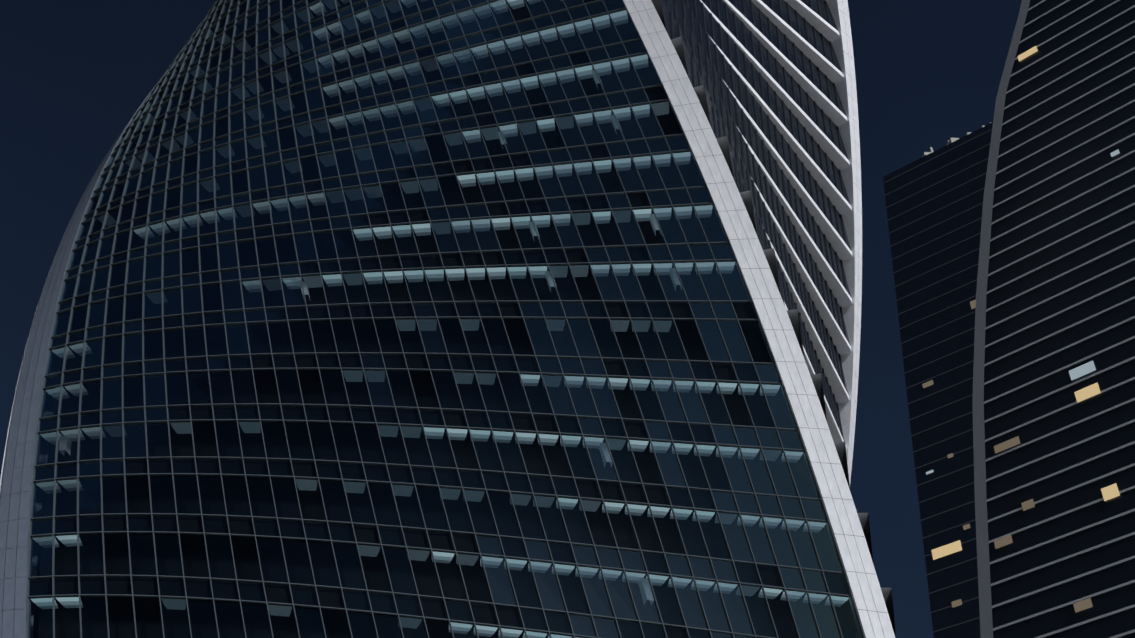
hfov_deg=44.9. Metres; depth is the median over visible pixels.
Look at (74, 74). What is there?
sky
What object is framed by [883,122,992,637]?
dark glass tower
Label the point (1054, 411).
skyscraper
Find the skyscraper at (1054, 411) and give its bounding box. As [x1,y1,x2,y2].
[973,0,1134,637]
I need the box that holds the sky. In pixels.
[0,0,1021,637]
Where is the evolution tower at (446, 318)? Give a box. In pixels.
[0,0,895,637]
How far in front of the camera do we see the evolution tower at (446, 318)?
86.91 m

